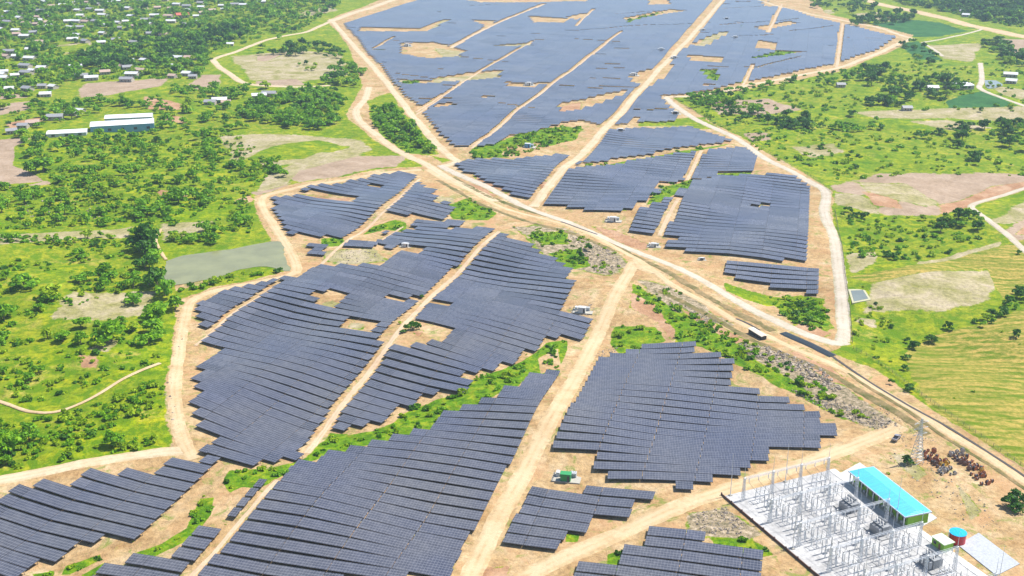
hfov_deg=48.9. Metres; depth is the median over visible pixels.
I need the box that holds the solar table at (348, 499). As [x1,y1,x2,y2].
[320,489,375,509]
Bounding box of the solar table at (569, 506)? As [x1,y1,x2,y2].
[541,498,596,514]
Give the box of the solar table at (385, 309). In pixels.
[370,305,405,314]
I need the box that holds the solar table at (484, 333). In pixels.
[466,326,504,340]
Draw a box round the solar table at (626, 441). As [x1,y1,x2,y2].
[603,435,651,447]
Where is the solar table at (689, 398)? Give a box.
[667,393,711,405]
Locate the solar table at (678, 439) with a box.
[654,434,702,445]
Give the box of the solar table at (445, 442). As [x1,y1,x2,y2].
[420,436,469,448]
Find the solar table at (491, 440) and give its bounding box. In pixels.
[472,434,521,446]
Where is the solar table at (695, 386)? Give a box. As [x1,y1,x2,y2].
[671,381,714,391]
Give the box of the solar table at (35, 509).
[9,499,60,519]
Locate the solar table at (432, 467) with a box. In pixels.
[403,459,454,473]
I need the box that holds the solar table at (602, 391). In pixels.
[582,387,621,395]
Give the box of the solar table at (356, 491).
[328,481,381,500]
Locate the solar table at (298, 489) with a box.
[272,481,324,496]
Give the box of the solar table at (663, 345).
[642,342,681,348]
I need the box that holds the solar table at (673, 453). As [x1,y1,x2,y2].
[650,448,699,460]
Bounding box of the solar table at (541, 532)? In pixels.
[528,526,567,541]
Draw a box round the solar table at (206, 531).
[192,525,220,539]
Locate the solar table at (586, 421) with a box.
[563,415,608,426]
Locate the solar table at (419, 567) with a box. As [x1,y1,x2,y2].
[392,558,452,575]
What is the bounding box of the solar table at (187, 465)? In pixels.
[164,457,211,472]
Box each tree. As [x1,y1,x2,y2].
[0,29,7,35]
[0,199,10,203]
[0,202,5,211]
[0,269,10,278]
[0,303,16,318]
[0,330,11,336]
[0,335,6,343]
[0,430,21,452]
[0,454,12,465]
[2,195,15,199]
[8,273,40,287]
[13,128,28,134]
[16,429,41,442]
[17,193,32,203]
[20,186,44,195]
[21,147,37,156]
[21,422,36,432]
[22,161,37,174]
[22,372,35,380]
[25,157,43,172]
[29,365,45,372]
[31,135,42,141]
[31,302,45,308]
[36,157,53,171]
[36,207,48,214]
[37,293,53,300]
[38,283,61,297]
[40,327,54,338]
[43,197,54,206]
[51,187,64,193]
[52,213,63,221]
[53,329,70,341]
[55,191,66,199]
[55,205,73,213]
[56,74,71,77]
[62,187,73,196]
[63,105,79,118]
[64,65,77,73]
[69,274,86,282]
[70,62,82,67]
[70,247,89,258]
[70,317,91,327]
[71,331,88,343]
[77,271,96,280]
[78,56,90,65]
[79,174,89,183]
[80,49,98,56]
[80,229,92,238]
[83,164,100,170]
[86,148,101,154]
[89,319,127,342]
[89,340,105,347]
[90,58,103,67]
[93,277,110,289]
[94,262,111,272]
[95,205,106,212]
[95,216,113,225]
[99,184,111,192]
[101,270,117,279]
[102,429,121,445]
[105,203,115,207]
[106,60,119,68]
[107,174,118,185]
[109,53,122,60]
[110,436,125,444]
[111,98,125,105]
[116,316,127,323]
[120,96,128,101]
[121,276,143,287]
[122,56,135,64]
[123,21,131,27]
[123,222,160,248]
[123,292,142,303]
[124,163,133,171]
[127,270,141,276]
[127,321,138,331]
[130,211,145,217]
[131,255,157,269]
[132,330,162,344]
[133,204,159,214]
[134,42,144,47]
[134,198,145,204]
[135,141,147,150]
[136,240,156,252]
[137,35,146,41]
[139,50,157,56]
[140,257,159,266]
[140,311,165,320]
[141,52,154,59]
[141,318,162,329]
[142,300,168,315]
[143,248,163,258]
[143,266,166,285]
[144,302,167,318]
[149,324,167,338]
[150,200,165,208]
[151,174,162,180]
[153,279,175,295]
[155,23,167,33]
[156,173,164,181]
[158,53,168,57]
[158,57,172,65]
[159,42,169,49]
[160,206,174,214]
[162,113,174,119]
[164,47,175,54]
[165,37,178,42]
[165,232,180,240]
[167,161,179,169]
[168,295,184,309]
[170,63,183,70]
[171,187,188,201]
[173,173,183,181]
[174,33,185,38]
[174,42,189,47]
[177,57,188,65]
[179,102,191,109]
[181,233,197,240]
[183,45,196,50]
[185,30,199,38]
[186,187,199,197]
[187,165,199,170]
[187,169,198,176]
[191,36,204,40]
[191,68,202,73]
[192,48,206,54]
[193,40,207,47]
[196,145,212,154]
[196,192,206,198]
[197,114,210,121]
[199,221,209,227]
[200,142,214,148]
[202,225,211,232]
[202,232,211,238]
[204,232,220,243]
[207,88,218,95]
[207,147,216,154]
[209,225,219,232]
[211,28,224,35]
[219,19,234,24]
[230,211,247,224]
[231,22,242,29]
[236,108,247,116]
[243,104,260,109]
[247,110,259,120]
[253,95,264,103]
[259,80,270,86]
[260,103,272,112]
[261,113,273,122]
[266,164,281,172]
[277,90,286,95]
[278,113,293,119]
[283,106,295,109]
[285,41,295,47]
[287,47,302,55]
[300,109,312,116]
[302,95,313,101]
[303,103,315,108]
[309,109,322,117]
[309,119,325,129]
[312,90,325,96]
[313,85,324,91]
[314,99,326,108]
[320,75,328,83]
[326,113,337,119]
[327,96,336,101]
[329,70,342,76]
[333,76,343,84]
[353,67,366,75]
[376,117,388,123]
[387,127,399,131]
[399,119,408,128]
[403,122,415,131]
[403,321,416,330]
[422,143,436,150]
[708,96,720,102]
[746,103,759,113]
[763,114,774,120]
[780,109,793,115]
[785,116,796,122]
[788,121,800,128]
[794,300,805,307]
[800,110,810,119]
[801,118,815,127]
[833,120,842,128]
[864,73,878,84]
[867,95,879,102]
[876,94,892,104]
[901,454,913,463]
[904,383,914,390]
[909,340,920,348]
[924,334,938,342]
[927,90,942,96]
[934,220,948,231]
[937,72,946,81]
[942,72,954,79]
[942,89,952,94]
[943,82,955,85]
[952,139,963,147]
[952,207,964,217]
[953,120,965,125]
[954,129,969,140]
[956,124,971,131]
[959,209,979,218]
[968,150,984,157]
[972,220,984,230]
[979,119,991,129]
[981,312,994,320]
[986,309,998,315]
[998,306,1008,314]
[1000,494,1023,509]
[1001,49,1011,55]
[1001,123,1012,134]
[1002,134,1015,145]
[1008,487,1023,501]
[1009,502,1023,512]
[1012,117,1023,125]
[1015,289,1023,297]
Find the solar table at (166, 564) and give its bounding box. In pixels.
[143,556,189,572]
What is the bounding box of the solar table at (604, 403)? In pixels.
[576,397,616,407]
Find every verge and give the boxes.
[435,180,612,250]
[453,177,775,331]
[658,290,930,434]
[847,373,1023,489]
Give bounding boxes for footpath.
[0,362,160,413]
[156,229,166,259]
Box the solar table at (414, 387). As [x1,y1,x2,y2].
[385,378,426,391]
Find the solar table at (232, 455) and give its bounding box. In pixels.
[215,448,261,466]
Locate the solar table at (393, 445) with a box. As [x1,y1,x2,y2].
[368,439,417,450]
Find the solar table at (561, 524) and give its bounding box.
[533,517,589,533]
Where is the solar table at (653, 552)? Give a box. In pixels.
[622,544,681,560]
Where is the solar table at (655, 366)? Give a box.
[633,363,675,369]
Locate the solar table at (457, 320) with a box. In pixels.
[437,314,474,325]
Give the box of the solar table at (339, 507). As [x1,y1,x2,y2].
[313,497,369,517]
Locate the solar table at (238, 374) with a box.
[218,367,256,381]
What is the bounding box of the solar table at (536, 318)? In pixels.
[517,312,554,324]
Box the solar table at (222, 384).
[201,377,241,392]
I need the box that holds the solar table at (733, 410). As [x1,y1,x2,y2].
[711,405,756,415]
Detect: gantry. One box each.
[741,444,830,500]
[767,464,859,522]
[796,486,890,545]
[827,511,923,572]
[863,535,959,575]
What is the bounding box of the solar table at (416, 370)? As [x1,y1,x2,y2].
[395,363,436,376]
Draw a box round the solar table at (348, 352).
[328,346,366,357]
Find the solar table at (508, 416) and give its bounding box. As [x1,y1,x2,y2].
[485,412,532,421]
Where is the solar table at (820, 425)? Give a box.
[803,423,836,429]
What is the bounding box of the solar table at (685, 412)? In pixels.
[663,407,708,417]
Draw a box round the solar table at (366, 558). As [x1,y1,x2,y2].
[336,549,396,567]
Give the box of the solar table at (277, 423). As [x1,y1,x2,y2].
[256,414,299,433]
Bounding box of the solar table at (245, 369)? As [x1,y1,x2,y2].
[225,363,263,375]
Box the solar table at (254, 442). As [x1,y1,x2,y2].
[232,434,277,451]
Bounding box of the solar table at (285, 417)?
[263,408,306,426]
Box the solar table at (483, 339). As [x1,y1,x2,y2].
[462,331,500,345]
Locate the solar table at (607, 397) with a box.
[579,392,618,401]
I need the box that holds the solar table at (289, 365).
[270,359,309,373]
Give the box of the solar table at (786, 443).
[753,439,803,448]
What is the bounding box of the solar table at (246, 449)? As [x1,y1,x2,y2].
[224,441,269,459]
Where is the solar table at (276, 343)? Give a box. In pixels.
[258,338,295,348]
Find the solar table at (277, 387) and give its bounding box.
[250,376,291,392]
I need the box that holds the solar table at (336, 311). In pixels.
[329,308,364,318]
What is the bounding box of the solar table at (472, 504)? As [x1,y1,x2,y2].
[436,494,487,510]
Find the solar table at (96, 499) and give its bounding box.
[72,491,122,510]
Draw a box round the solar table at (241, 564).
[208,553,268,575]
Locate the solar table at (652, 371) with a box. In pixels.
[631,368,673,375]
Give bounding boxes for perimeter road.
[0,447,182,484]
[167,169,422,460]
[328,19,460,166]
[352,87,498,201]
[663,97,850,342]
[665,38,914,97]
[760,0,911,37]
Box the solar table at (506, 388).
[501,385,547,395]
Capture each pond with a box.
[164,241,290,285]
[851,290,867,300]
[985,80,1002,88]
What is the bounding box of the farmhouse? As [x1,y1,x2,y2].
[943,82,973,89]
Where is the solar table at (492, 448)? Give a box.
[467,442,517,455]
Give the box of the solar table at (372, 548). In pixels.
[343,538,402,557]
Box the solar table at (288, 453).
[270,446,303,461]
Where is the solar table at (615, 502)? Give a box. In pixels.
[597,497,634,508]
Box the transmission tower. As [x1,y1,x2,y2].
[910,418,927,464]
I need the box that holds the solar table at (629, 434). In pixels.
[606,427,653,440]
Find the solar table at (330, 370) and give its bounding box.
[310,362,349,377]
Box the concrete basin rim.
[848,289,870,304]
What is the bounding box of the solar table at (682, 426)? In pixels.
[659,421,705,431]
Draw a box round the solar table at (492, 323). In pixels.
[474,317,511,329]
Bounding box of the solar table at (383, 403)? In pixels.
[369,398,399,409]
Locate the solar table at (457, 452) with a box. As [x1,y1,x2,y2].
[414,443,464,456]
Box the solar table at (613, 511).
[594,506,631,518]
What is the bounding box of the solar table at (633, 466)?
[593,461,644,470]
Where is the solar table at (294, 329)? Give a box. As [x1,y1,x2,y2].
[277,324,312,334]
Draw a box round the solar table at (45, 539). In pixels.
[26,532,77,550]
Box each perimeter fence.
[673,95,831,190]
[835,211,852,342]
[853,347,1021,465]
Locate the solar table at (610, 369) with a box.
[593,366,630,372]
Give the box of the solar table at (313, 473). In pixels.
[287,465,338,481]
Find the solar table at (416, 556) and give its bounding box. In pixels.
[399,549,456,567]
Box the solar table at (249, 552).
[220,543,277,562]
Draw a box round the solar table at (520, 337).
[504,331,542,345]
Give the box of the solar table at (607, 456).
[597,452,646,462]
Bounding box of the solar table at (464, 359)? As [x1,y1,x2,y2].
[445,352,485,367]
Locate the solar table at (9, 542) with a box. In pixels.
[0,533,23,549]
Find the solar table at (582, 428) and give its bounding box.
[560,423,605,433]
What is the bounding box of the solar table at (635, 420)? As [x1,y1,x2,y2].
[611,414,657,428]
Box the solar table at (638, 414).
[614,408,660,419]
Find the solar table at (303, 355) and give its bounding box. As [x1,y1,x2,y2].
[283,349,321,360]
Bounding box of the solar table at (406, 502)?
[379,493,433,511]
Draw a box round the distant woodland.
[0,0,1023,382]
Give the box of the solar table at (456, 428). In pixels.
[430,423,478,433]
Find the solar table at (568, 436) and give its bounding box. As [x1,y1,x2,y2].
[556,431,602,441]
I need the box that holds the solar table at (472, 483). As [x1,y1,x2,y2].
[447,475,497,492]
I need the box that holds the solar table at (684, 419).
[661,414,707,424]
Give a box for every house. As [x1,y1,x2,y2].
[0,75,9,80]
[2,54,10,58]
[3,49,14,53]
[5,127,16,134]
[9,73,19,76]
[10,28,20,31]
[16,123,29,128]
[18,34,30,37]
[18,63,32,67]
[18,69,33,75]
[20,85,34,91]
[22,56,36,60]
[25,119,39,126]
[28,30,36,34]
[35,65,48,68]
[36,83,47,88]
[39,91,51,96]
[46,113,64,120]
[47,84,59,88]
[66,37,78,40]
[71,19,80,23]
[74,73,87,78]
[80,38,90,42]
[84,75,98,80]
[95,9,104,12]
[96,40,105,44]
[97,31,106,34]
[99,69,110,74]
[118,76,134,81]
[121,64,132,69]
[124,6,132,9]
[124,71,139,76]
[162,14,173,17]
[165,19,175,22]
[167,73,177,77]
[175,12,189,17]
[181,4,190,7]
[181,71,193,75]
[188,74,197,78]
[203,99,216,104]
[211,97,226,102]
[251,92,266,98]
[261,91,276,96]
[836,82,845,87]
[900,105,912,110]
[926,85,939,90]
[931,533,954,551]
[1003,72,1017,77]
[1005,78,1017,83]
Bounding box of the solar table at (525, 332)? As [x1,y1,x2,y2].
[507,326,545,340]
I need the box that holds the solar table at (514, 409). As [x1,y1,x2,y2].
[489,405,536,412]
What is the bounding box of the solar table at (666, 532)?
[647,526,686,539]
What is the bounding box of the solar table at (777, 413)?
[757,410,804,417]
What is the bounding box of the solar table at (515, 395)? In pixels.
[498,391,543,399]
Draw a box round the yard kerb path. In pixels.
[830,469,985,575]
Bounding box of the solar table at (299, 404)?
[278,395,319,412]
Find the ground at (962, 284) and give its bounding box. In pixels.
[0,0,1023,575]
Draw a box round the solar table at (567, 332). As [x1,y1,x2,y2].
[548,326,585,340]
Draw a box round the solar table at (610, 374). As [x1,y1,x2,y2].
[590,371,628,378]
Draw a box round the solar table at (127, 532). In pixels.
[92,521,144,540]
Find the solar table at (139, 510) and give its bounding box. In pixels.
[114,501,164,520]
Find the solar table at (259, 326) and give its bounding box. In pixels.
[241,320,276,332]
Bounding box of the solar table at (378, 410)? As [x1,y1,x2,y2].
[362,404,393,416]
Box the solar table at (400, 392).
[379,384,421,399]
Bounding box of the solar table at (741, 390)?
[715,385,759,395]
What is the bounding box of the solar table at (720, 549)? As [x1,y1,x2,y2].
[683,540,742,556]
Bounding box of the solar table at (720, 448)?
[702,445,752,452]
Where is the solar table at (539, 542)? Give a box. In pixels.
[524,536,560,550]
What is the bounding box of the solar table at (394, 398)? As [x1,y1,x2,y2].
[374,391,416,405]
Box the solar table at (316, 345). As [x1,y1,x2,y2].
[296,340,332,350]
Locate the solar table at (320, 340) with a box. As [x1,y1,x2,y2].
[302,335,338,344]
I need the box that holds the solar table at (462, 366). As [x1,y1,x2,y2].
[440,358,481,374]
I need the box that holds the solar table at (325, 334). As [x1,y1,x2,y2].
[307,330,343,339]
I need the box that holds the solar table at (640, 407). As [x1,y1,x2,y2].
[617,402,662,412]
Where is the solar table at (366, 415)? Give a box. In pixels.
[356,411,388,422]
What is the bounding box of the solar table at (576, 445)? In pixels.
[553,441,599,449]
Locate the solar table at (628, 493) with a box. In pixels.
[601,487,655,499]
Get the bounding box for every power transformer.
[833,494,864,517]
[864,516,896,541]
[913,548,947,574]
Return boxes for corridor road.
[425,169,1023,485]
[437,165,850,345]
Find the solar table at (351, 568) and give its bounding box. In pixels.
[328,560,389,575]
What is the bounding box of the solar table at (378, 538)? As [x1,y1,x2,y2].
[351,528,409,548]
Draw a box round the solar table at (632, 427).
[609,420,655,435]
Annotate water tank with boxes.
[948,527,966,545]
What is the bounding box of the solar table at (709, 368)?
[676,365,718,371]
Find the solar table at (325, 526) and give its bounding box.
[297,517,354,537]
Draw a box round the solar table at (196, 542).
[182,536,211,549]
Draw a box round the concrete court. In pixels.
[959,533,1019,574]
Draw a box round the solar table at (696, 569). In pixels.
[679,562,740,575]
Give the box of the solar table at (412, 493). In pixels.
[385,485,439,503]
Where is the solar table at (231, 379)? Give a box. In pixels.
[210,372,249,386]
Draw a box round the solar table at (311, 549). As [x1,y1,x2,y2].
[281,540,340,559]
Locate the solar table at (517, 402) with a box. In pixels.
[493,398,540,407]
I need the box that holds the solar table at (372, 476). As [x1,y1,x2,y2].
[342,467,394,483]
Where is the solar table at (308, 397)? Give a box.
[284,388,325,405]
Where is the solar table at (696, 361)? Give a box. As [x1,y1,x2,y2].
[678,358,719,364]
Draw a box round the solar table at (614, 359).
[598,357,634,362]
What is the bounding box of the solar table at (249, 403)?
[228,394,269,413]
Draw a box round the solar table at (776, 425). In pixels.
[755,422,803,427]
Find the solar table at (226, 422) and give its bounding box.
[204,412,247,432]
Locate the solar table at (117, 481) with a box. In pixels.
[94,472,143,490]
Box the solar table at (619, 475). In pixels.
[608,471,641,479]
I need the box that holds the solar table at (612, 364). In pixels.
[595,361,632,367]
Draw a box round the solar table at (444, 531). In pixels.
[419,523,469,540]
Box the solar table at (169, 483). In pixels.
[145,475,193,491]
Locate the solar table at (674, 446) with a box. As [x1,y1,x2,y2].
[652,441,701,451]
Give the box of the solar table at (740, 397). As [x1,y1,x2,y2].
[714,392,758,403]
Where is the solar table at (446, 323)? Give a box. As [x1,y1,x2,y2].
[433,318,470,330]
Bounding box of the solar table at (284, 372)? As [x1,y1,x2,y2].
[264,365,303,378]
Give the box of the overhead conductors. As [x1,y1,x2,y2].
[750,467,975,575]
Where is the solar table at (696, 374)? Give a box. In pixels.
[674,370,717,377]
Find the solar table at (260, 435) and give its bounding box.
[240,427,284,444]
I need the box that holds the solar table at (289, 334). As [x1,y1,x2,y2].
[271,329,306,339]
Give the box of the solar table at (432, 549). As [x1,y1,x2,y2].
[406,540,461,559]
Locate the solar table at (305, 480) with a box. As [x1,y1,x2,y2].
[280,473,331,488]
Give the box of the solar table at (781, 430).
[755,427,803,433]
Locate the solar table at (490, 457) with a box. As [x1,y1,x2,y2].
[462,450,513,464]
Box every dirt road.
[459,259,636,575]
[528,0,723,206]
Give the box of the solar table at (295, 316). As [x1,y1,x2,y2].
[288,313,323,324]
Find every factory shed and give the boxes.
[46,128,87,137]
[90,118,153,131]
[104,113,152,120]
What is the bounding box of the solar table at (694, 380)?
[672,375,715,384]
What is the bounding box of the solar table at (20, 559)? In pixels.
[0,551,39,569]
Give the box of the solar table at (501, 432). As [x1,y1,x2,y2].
[476,427,525,439]
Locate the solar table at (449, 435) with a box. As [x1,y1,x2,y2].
[425,430,474,441]
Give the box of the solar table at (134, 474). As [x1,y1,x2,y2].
[117,468,152,482]
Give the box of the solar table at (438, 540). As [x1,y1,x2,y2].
[412,531,464,549]
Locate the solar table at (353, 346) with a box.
[333,340,371,351]
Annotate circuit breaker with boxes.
[763,491,774,506]
[791,513,802,529]
[792,484,802,499]
[820,478,830,492]
[820,507,831,521]
[821,537,832,553]
[851,529,862,545]
[853,562,864,575]
[884,553,895,569]
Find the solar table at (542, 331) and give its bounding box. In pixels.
[511,321,548,334]
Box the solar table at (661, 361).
[635,359,676,364]
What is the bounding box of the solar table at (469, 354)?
[449,346,489,361]
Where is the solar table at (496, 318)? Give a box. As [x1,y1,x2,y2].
[477,312,514,324]
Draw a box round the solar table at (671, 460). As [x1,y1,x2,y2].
[648,455,698,465]
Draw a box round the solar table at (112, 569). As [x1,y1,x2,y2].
[96,563,139,575]
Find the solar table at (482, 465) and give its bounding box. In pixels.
[457,458,506,474]
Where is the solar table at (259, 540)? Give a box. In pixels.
[229,531,285,548]
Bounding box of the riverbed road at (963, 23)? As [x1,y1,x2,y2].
[863,0,1023,37]
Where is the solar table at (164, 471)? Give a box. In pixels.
[154,466,202,481]
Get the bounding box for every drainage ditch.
[561,221,596,234]
[736,318,759,329]
[831,356,1023,476]
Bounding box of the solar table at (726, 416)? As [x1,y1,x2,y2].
[709,411,756,421]
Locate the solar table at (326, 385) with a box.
[297,374,337,390]
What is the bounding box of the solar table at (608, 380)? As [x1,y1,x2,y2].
[587,377,625,383]
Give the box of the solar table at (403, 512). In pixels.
[372,501,427,521]
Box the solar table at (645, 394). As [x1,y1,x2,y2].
[622,390,666,398]
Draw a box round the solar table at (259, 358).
[239,353,276,363]
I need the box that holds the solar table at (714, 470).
[697,466,740,475]
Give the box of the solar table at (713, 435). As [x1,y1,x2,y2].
[705,432,753,439]
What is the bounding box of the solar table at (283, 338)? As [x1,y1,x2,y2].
[264,333,300,343]
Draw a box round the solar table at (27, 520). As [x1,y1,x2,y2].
[0,509,48,529]
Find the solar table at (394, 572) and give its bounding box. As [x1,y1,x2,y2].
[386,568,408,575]
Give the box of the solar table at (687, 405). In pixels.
[665,400,710,410]
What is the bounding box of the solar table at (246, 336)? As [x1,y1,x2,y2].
[228,330,263,341]
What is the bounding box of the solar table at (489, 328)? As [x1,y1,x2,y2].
[470,322,507,334]
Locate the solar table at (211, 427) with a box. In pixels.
[195,420,240,439]
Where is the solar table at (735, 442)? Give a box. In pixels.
[703,439,752,445]
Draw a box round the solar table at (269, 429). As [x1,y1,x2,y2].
[248,421,292,439]
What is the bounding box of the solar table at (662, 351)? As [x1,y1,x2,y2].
[639,348,680,353]
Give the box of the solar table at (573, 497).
[545,489,599,504]
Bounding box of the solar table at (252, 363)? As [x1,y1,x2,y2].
[232,358,270,369]
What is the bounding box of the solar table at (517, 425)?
[481,420,529,429]
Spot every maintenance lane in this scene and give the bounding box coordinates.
[189,480,279,575]
[194,284,276,345]
[303,231,500,453]
[319,178,420,264]
[375,227,402,241]
[415,43,530,114]
[416,95,442,111]
[450,4,544,47]
[471,32,620,147]
[657,198,679,235]
[685,150,702,179]
[742,65,753,84]
[767,4,782,31]
[835,23,843,66]
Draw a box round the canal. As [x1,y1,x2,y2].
[780,332,835,356]
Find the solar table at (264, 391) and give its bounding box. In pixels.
[243,382,284,400]
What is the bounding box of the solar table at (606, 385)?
[584,382,623,389]
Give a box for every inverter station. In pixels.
[399,242,411,247]
[522,143,535,148]
[523,82,534,85]
[551,470,580,483]
[571,306,592,314]
[605,216,621,222]
[628,72,639,76]
[647,242,660,247]
[697,257,706,260]
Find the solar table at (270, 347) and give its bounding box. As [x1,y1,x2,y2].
[252,343,288,352]
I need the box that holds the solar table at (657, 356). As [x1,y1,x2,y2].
[637,354,678,358]
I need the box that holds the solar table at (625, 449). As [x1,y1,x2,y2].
[600,443,649,454]
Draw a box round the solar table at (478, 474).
[452,466,501,481]
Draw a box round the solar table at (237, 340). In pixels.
[221,335,257,346]
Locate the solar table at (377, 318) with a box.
[360,313,395,322]
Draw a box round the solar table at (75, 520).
[51,511,101,530]
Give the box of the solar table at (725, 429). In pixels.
[706,425,754,433]
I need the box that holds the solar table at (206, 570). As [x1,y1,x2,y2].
[198,565,258,575]
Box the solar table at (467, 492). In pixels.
[441,485,492,500]
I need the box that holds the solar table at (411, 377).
[391,370,431,384]
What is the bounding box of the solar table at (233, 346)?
[214,340,251,351]
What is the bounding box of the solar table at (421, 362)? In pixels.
[401,355,440,371]
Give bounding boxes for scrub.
[0,0,1023,570]
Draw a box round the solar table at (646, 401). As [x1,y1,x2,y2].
[619,396,664,405]
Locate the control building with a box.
[848,466,931,526]
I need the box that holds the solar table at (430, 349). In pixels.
[410,342,449,357]
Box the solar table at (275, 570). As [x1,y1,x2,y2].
[263,564,324,575]
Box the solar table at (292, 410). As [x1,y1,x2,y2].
[271,401,313,420]
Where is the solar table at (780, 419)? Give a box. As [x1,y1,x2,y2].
[756,416,803,422]
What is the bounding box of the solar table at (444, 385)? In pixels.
[426,380,468,392]
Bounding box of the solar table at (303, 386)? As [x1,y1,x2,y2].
[291,381,332,397]
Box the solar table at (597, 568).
[576,561,616,574]
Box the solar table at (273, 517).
[248,510,301,527]
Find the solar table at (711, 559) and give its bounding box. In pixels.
[681,551,741,569]
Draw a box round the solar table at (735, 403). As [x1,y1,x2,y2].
[712,398,757,409]
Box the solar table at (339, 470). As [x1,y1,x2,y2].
[293,459,345,474]
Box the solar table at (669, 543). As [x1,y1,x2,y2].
[644,536,683,549]
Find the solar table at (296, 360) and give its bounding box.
[277,354,315,366]
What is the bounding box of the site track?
[630,259,661,273]
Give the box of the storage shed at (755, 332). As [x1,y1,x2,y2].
[748,327,766,339]
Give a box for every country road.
[921,42,943,55]
[925,29,982,42]
[967,187,1023,252]
[976,63,1023,106]
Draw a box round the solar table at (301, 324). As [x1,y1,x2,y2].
[282,319,317,328]
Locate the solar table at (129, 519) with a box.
[102,511,154,528]
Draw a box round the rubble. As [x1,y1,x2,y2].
[21,197,996,533]
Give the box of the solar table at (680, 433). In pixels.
[657,428,704,438]
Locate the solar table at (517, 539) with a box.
[502,533,526,546]
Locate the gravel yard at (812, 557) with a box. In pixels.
[726,470,976,575]
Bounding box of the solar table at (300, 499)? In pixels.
[264,490,317,505]
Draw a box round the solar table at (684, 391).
[669,387,713,397]
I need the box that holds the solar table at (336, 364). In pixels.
[316,357,355,371]
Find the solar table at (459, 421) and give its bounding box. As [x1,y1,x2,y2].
[435,417,483,425]
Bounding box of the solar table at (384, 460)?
[355,454,406,466]
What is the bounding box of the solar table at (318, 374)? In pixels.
[303,368,344,384]
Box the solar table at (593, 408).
[570,402,613,413]
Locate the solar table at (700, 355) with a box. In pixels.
[679,352,720,358]
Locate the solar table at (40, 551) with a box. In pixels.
[13,541,66,562]
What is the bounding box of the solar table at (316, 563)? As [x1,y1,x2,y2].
[272,552,332,569]
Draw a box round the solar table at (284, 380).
[257,370,297,385]
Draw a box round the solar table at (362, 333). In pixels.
[344,329,381,339]
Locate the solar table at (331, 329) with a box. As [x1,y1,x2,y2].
[313,325,348,333]
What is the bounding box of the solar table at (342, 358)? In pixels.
[322,351,360,365]
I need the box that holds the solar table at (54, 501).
[22,489,70,510]
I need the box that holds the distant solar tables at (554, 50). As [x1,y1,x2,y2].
[0,0,895,575]
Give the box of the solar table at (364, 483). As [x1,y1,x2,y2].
[335,474,388,492]
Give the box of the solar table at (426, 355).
[405,348,445,362]
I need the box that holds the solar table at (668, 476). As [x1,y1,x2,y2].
[643,471,694,482]
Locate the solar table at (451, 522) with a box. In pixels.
[424,513,477,531]
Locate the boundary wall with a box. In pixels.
[721,492,819,575]
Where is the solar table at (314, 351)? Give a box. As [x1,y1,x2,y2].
[289,344,327,355]
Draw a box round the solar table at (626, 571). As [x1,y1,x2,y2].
[615,565,677,575]
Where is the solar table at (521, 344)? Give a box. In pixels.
[500,337,539,350]
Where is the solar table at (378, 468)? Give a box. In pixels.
[348,461,400,474]
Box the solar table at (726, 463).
[699,458,750,467]
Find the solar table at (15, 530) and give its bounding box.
[0,519,36,539]
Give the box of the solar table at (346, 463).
[317,456,352,467]
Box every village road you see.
[210,21,331,87]
[328,0,395,20]
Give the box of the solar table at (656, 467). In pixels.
[645,463,696,472]
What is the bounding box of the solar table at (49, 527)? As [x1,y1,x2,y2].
[38,521,89,539]
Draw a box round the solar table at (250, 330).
[235,325,270,336]
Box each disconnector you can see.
[755,486,768,502]
[771,498,785,516]
[782,508,796,525]
[783,478,797,493]
[800,493,814,508]
[800,521,814,538]
[811,472,825,488]
[811,499,825,516]
[811,530,826,549]
[828,485,843,501]
[831,545,846,564]
[832,513,844,530]
[841,523,856,540]
[842,556,859,574]
[857,505,872,523]
[859,536,876,555]
[873,547,889,565]
[889,529,905,547]
[893,563,910,575]
[902,538,919,557]
[938,563,954,575]
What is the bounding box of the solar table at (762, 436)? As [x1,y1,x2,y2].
[754,433,803,439]
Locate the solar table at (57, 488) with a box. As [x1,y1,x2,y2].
[33,478,81,500]
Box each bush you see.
[7,321,17,326]
[7,460,15,465]
[11,390,19,396]
[14,444,25,448]
[15,379,23,384]
[23,91,31,95]
[25,337,34,341]
[26,442,37,447]
[31,448,39,453]
[33,415,43,419]
[36,444,44,450]
[40,438,48,443]
[43,416,51,420]
[47,380,53,385]
[52,439,60,445]
[57,415,67,422]
[58,452,66,460]
[59,433,67,439]
[61,408,70,416]
[62,427,72,433]
[65,438,74,444]
[66,424,77,429]
[67,563,75,568]
[75,420,87,424]
[75,431,84,436]
[86,430,96,436]
[91,348,100,354]
[92,378,100,383]
[93,319,101,326]
[96,411,105,415]
[98,424,106,429]
[99,365,109,370]
[103,412,117,419]
[108,422,116,427]
[113,393,126,400]
[119,403,127,408]
[119,442,132,450]
[124,407,134,415]
[129,437,137,443]
[130,442,139,449]
[134,399,143,403]
[140,359,147,363]
[143,437,150,444]
[144,403,154,409]
[147,438,155,444]
[148,381,158,386]
[148,391,156,396]
[152,353,160,357]
[189,285,198,289]
[194,517,204,523]
[197,500,204,505]
[257,465,266,470]
[271,471,279,475]
[273,267,282,272]
[329,437,338,441]
[393,427,399,433]
[408,405,414,410]
[413,403,420,408]
[422,404,430,410]
[436,406,445,412]
[457,388,466,394]
[501,369,510,375]
[549,346,556,354]
[673,305,681,309]
[720,334,728,338]
[738,536,748,540]
[778,311,788,315]
[792,318,801,323]
[794,377,803,381]
[797,390,806,394]
[799,380,806,385]
[858,251,866,256]
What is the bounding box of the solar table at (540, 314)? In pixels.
[522,308,557,319]
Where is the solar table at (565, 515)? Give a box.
[537,507,592,523]
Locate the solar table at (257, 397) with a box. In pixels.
[236,388,277,407]
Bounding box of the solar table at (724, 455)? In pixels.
[700,452,751,460]
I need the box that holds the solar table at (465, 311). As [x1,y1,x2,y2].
[446,306,481,315]
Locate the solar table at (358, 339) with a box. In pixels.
[339,335,376,346]

